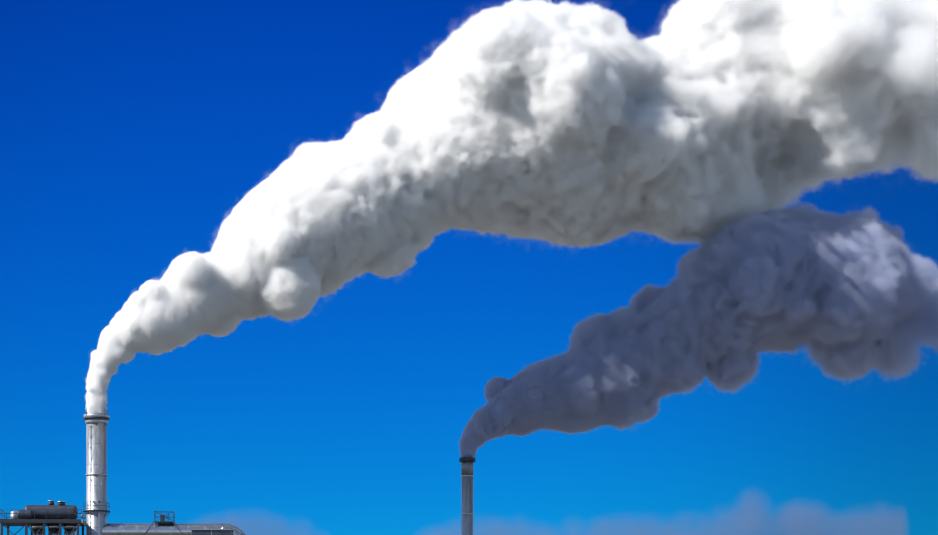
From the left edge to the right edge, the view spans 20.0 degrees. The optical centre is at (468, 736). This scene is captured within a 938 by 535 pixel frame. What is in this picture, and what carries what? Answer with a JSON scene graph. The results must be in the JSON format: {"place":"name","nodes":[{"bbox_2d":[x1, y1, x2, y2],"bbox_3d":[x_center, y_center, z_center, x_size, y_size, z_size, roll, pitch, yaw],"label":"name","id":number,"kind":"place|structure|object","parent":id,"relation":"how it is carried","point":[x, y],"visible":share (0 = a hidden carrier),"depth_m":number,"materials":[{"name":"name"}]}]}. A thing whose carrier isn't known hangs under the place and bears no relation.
{"place":"outdoors","nodes":[
{"label":"outdoors","id":0,"kind":"place"},
{"bbox_2d":[0,0,937,534],"label":"sky","id":1,"kind":"structure","parent":0,"point":[652,267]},
{"bbox_3d":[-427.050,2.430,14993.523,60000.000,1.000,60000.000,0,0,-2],"label":"ground","id":2,"kind":"structure","parent":0,"visible":0},
{"bbox_2d":[83,407,109,534],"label":"chimney","id":3,"kind":"object","parent":2,"relation":"on","point":[96,511],"visible":0.98,"depth_m":297.46,"materials":[{"name":"metal"}]},
{"bbox_2d":[459,457,475,534],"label":"chimney","id":4,"kind":"object","parent":2,"relation":"on","point":[467,476],"visible":1,"depth_m":313.09,"materials":[{"name":"metal"}]},
{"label":"plant building","id":5,"kind":"object","parent":2,"relation":"on","visible":0},
{"bbox_2d":[0,501,85,534],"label":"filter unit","id":6,"kind":"object","parent":5,"relation":"on","point":[55,519],"visible":1,"depth_m":297.58,"materials":[{"name":"metal"}]},
{"bbox_2d":[102,511,245,534],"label":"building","id":7,"kind":"structure","parent":5,"relation":"on","point":[162,526],"depth_m":297.87,"materials":[{"name":"metal"}]},
{"bbox_2d":[191,528,233,534],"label":"railing","id":8,"kind":"object","parent":5,"relation":"on","point":[211,531],"visible":1,"depth_m":294.48,"materials":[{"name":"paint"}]}
]}

